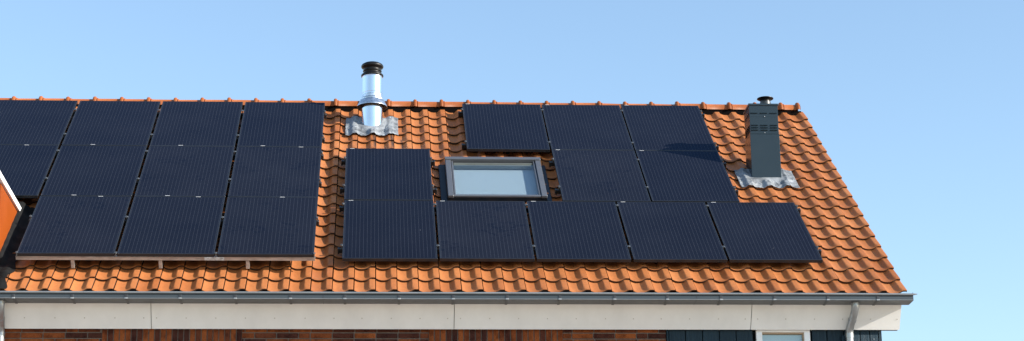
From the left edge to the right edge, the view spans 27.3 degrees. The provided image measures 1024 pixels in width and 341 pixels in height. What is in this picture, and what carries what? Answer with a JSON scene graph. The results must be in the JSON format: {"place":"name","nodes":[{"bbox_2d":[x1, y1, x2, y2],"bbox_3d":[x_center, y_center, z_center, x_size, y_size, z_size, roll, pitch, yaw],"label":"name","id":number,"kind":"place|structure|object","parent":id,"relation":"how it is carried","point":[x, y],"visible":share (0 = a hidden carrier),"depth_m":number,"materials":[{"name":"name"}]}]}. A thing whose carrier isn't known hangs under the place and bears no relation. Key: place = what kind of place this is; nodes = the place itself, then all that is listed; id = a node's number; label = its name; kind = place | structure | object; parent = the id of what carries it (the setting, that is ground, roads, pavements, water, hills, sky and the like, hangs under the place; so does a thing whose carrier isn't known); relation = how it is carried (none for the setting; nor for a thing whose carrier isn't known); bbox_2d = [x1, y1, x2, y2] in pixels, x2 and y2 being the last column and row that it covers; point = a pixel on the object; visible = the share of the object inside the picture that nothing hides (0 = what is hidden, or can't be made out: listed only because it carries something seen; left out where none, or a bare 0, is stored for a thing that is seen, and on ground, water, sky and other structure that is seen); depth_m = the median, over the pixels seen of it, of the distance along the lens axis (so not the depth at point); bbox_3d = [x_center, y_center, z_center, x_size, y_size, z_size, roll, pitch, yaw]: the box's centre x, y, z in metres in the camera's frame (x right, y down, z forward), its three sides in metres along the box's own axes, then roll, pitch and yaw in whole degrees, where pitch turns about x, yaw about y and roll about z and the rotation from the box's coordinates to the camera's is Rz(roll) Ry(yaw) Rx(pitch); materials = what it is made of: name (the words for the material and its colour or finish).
{"place":"outdoors","nodes":[
{"label":"outdoors","id":0,"kind":"place"},
{"bbox_2d":[0,0,1023,340],"label":"sky","id":1,"kind":"structure","parent":0,"point":[917,106],"materials":[{"name":"blue"}]},
{"label":"ground","id":2,"kind":"structure","parent":0,"visible":0},
{"bbox_2d":[0,96,916,340],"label":"brick house","id":3,"kind":"structure","parent":2,"relation":"on","point":[851,287],"depth_m":21.89,"materials":[{"name":"ceramic"}]},
{"bbox_2d":[15,251,315,268],"bbox_3d":[-3.571,0.909,21.805,3.067,0.181,0.126,0,21,-4],"label":"mounting rail","id":4,"kind":"object","parent":3,"relation":"attached to","point":[160,259],"visible":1,"depth_m":21.75,"materials":[{"name":"metal"}]},
{"bbox_2d":[29,215,318,225],"bbox_3d":[-3.635,0.564,22.747,3.095,0.192,0.126,0,21,-4],"label":"mounting rail","id":5,"kind":"object","parent":3,"relation":"attached to","point":[222,217],"visible":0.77,"depth_m":22.71,"materials":[{"name":"grey metal"}]},
{"bbox_2d":[17,196,130,255],"bbox_3d":[-4.640,0.581,22.432,0.992,0.036,1.650,0,20,-4],"label":"solar panel","id":6,"kind":"object","parent":5,"relation":"attached to","point":[75,225],"visible":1,"depth_m":22.35,"materials":[{"name":"grey"}]},
{"bbox_2d":[117,196,224,256],"bbox_3d":[-3.619,0.587,22.500,0.992,0.038,1.650,1,20,-4],"label":"solar panel","id":7,"kind":"object","parent":5,"relation":"attached to","point":[168,226],"visible":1,"depth_m":22.41,"materials":[{"name":"grey"}]},
{"bbox_2d":[217,197,317,256],"bbox_3d":[-2.597,0.594,22.568,0.992,0.038,1.650,0,20,-4],"label":"solar panel","id":8,"kind":"object","parent":5,"relation":"attached to","point":[268,226],"visible":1,"depth_m":22.48,"materials":[{"name":"grey"}]},
{"bbox_2d":[43,177,321,187],"bbox_3d":[-4.202,0.155,23.816,4.091,0.192,0.126,0,21,-4],"label":"mounting rail","id":9,"kind":"object","parent":3,"relation":"attached to","point":[229,179],"visible":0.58,"depth_m":23.81,"materials":[{"name":"grey metal"}]},
{"bbox_2d":[55,149,323,159],"bbox_3d":[-4.258,-0.164,24.680,4.091,0.192,0.126,0,21,-4],"label":"mounting rail","id":10,"kind":"object","parent":3,"relation":"attached to","point":[234,155],"visible":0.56,"depth_m":24.68,"materials":[{"name":"grey metal"}]},
{"bbox_2d":[0,145,58,197],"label":"solar panel","id":11,"kind":"object","parent":10,"relation":"attached to","point":[24,169],"visible":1,"depth_m":24.03,"materials":[{"name":"grey"}]},
{"bbox_2d":[41,145,146,198],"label":"solar panel","id":12,"kind":"object","parent":10,"relation":"attached to","point":[93,170],"visible":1,"depth_m":23.94,"materials":[{"name":"grey"}]},
{"bbox_2d":[135,146,234,196],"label":"solar panel","id":13,"kind":"object","parent":10,"relation":"attached to","point":[193,171],"visible":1,"depth_m":24.02,"materials":[{"name":"grey"}]},
{"bbox_2d":[228,146,321,196],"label":"solar panel","id":14,"kind":"object","parent":10,"relation":"attached to","point":[261,171],"visible":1,"depth_m":24.08,"materials":[{"name":"grey"}]},
{"bbox_2d":[62,133,324,143],"bbox_3d":[-4.293,-0.366,25.229,4.091,0.192,0.126,0,21,-4],"label":"mounting rail","id":15,"kind":"object","parent":3,"relation":"attached to","point":[323,138],"visible":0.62,"depth_m":25.22,"materials":[{"name":"grey metal"}]},
{"bbox_2d":[73,108,326,118],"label":"mounting rail","id":16,"kind":"object","parent":3,"relation":"attached to","point":[325,114],"visible":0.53,"depth_m":26.09,"materials":[{"name":"grey metal"}]},
{"bbox_2d":[0,100,77,146],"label":"solar panel","id":17,"kind":"object","parent":16,"relation":"attached to","point":[34,122],"visible":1,"depth_m":25.51,"materials":[{"name":"black glass"}]},
{"bbox_2d":[62,101,160,146],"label":"solar panel","id":18,"kind":"object","parent":16,"relation":"attached to","point":[122,123],"visible":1,"depth_m":25.51,"materials":[{"name":"grey"}]},
{"bbox_2d":[150,101,242,145],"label":"solar panel","id":19,"kind":"object","parent":16,"relation":"attached to","point":[191,123],"visible":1,"depth_m":25.58,"materials":[{"name":"grey"}]},
{"bbox_2d":[237,102,324,146],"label":"solar panel","id":20,"kind":"object","parent":16,"relation":"attached to","point":[283,124],"visible":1,"depth_m":25.65,"materials":[{"name":"grey"}]},
{"bbox_2d":[345,61,397,137],"bbox_3d":[-1.741,-0.863,26.217,0.654,1.070,0.562,0,-17,-4],"label":"flue pipe","id":21,"kind":"object","parent":3,"relation":"on","point":[372,106],"visible":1,"depth_m":26.19,"materials":[{"name":"silver metal"}]},
{"bbox_2d":[341,156,434,165],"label":"mounting rail","id":22,"kind":"object","parent":3,"relation":"attached to","point":[343,162],"visible":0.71,"depth_m":24.76,"materials":[{"name":"grey metal"}]},
{"bbox_2d":[344,148,432,199],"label":"solar panel","id":23,"kind":"object","parent":22,"relation":"attached to","point":[384,174],"visible":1,"depth_m":24.27,"materials":[{"name":"grey"}]},
{"bbox_2d":[340,184,436,193],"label":"mounting rail","id":24,"kind":"object","parent":3,"relation":"attached to","point":[342,190],"visible":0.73,"depth_m":23.92,"materials":[{"name":"grey metal"}]},
{"bbox_2d":[438,157,551,206],"bbox_3d":[-0.204,0.146,24.365,1.262,0.160,1.325,0,21,-4],"label":"roof window","id":25,"kind":"structure","parent":3,"relation":"in","point":[524,179],"depth_m":24.49,"materials":[{"name":"glass"}]},
{"bbox_2d":[339,202,800,213],"bbox_3d":[0.663,0.449,23.624,5.178,0.192,0.126,0,21,-4],"label":"mounting rail","id":26,"kind":"object","parent":3,"relation":"attached to","point":[341,208],"visible":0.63,"depth_m":23.52,"materials":[{"name":"grey metal"}]},
{"bbox_2d":[337,244,821,254],"bbox_3d":[0.734,0.869,22.517,5.178,0.192,0.126,0,21,-4],"label":"mounting rail","id":27,"kind":"object","parent":3,"relation":"attached to","point":[339,250],"visible":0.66,"depth_m":22.41,"materials":[{"name":"grey metal"}]},
{"bbox_2d":[342,200,436,261],"bbox_3d":[-1.324,0.640,22.769,0.992,0.038,1.650,0,21,-4],"label":"solar panel","id":28,"kind":"object","parent":27,"relation":"attached to","point":[389,230],"visible":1,"depth_m":22.70,"materials":[{"name":"grey"}]},
{"bbox_2d":[436,201,534,261],"bbox_3d":[-0.307,0.647,22.837,0.992,0.037,1.650,0,21,-4],"label":"solar panel","id":29,"kind":"object","parent":27,"relation":"attached to","point":[488,231],"visible":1,"depth_m":22.75,"materials":[{"name":"grey"}]},
{"bbox_2d":[527,201,630,261],"bbox_3d":[0.710,0.653,22.904,0.992,0.037,1.650,1,21,-4],"label":"solar panel","id":30,"kind":"object","parent":27,"relation":"attached to","point":[577,231],"visible":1,"depth_m":22.82,"materials":[{"name":"grey"}]},
{"bbox_2d":[617,202,726,261],"bbox_3d":[1.726,0.660,22.972,0.992,0.038,1.650,0,21,-4],"label":"solar panel","id":31,"kind":"object","parent":27,"relation":"attached to","point":[670,232],"visible":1,"depth_m":22.89,"materials":[{"name":"grey"}]},
{"bbox_2d":[707,202,822,262],"bbox_3d":[2.743,0.666,23.040,0.992,0.038,1.650,0,21,-4],"label":"solar panel","id":32,"kind":"object","parent":27,"relation":"attached to","point":[763,232],"visible":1,"depth_m":22.95,"materials":[{"name":"grey"}]},
{"bbox_2d":[458,108,704,117],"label":"mounting rail","id":33,"kind":"object","parent":3,"relation":"attached to","point":[461,114],"visible":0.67,"depth_m":26.52,"materials":[{"name":"grey metal"}]},
{"bbox_2d":[621,105,716,152],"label":"solar panel","id":34,"kind":"object","parent":33,"relation":"attached to","point":[666,128],"visible":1,"depth_m":26.06,"materials":[{"name":"grey"}]},
{"bbox_2d":[462,140,718,153],"bbox_3d":[0.950,-0.276,25.555,3.123,0.192,0.126,0,21,-4],"label":"mounting rail","id":35,"kind":"object","parent":3,"relation":"attached to","point":[464,146],"visible":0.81,"depth_m":25.46,"materials":[{"name":"grey metal"}]},
{"bbox_2d":[462,104,549,151],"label":"solar panel","id":36,"kind":"object","parent":35,"relation":"attached to","point":[504,127],"visible":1,"depth_m":25.89,"materials":[{"name":"grey"}]},
{"bbox_2d":[541,105,633,151],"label":"solar panel","id":37,"kind":"object","parent":35,"relation":"attached to","point":[586,127],"visible":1,"depth_m":25.99,"materials":[{"name":"grey"}]},
{"bbox_2d":[549,158,725,167],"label":"mounting rail","id":38,"kind":"object","parent":3,"relation":"attached to","point":[551,163],"visible":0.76,"depth_m":24.92,"materials":[{"name":"grey metal"}]},
{"bbox_2d":[555,185,738,195],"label":"mounting rail","id":39,"kind":"object","parent":3,"relation":"attached to","point":[557,191],"visible":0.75,"depth_m":24.08,"materials":[{"name":"grey metal"}]},
{"bbox_2d":[552,150,650,203],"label":"solar panel","id":40,"kind":"object","parent":39,"relation":"attached to","point":[615,176],"visible":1,"depth_m":24.43,"materials":[{"name":"grey"}]},
{"bbox_2d":[636,150,739,203],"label":"solar panel","id":41,"kind":"object","parent":39,"relation":"attached to","point":[685,176],"visible":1,"depth_m":24.50,"materials":[{"name":"grey"}]},
{"bbox_2d":[734,96,799,187],"bbox_3d":[2.987,-0.307,24.990,0.691,1.237,0.595,0,-17,-4],"label":"chimney","id":42,"kind":"object","parent":3,"relation":"on","point":[763,158],"visible":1,"depth_m":24.93,"materials":[{"name":"paint"}]},
{"bbox_2d":[755,330,809,340],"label":"window","id":43,"kind":"structure","parent":3,"relation":"in","point":[760,335],"depth_m":22.04,"materials":[{"name":"white paint"}]}
]}

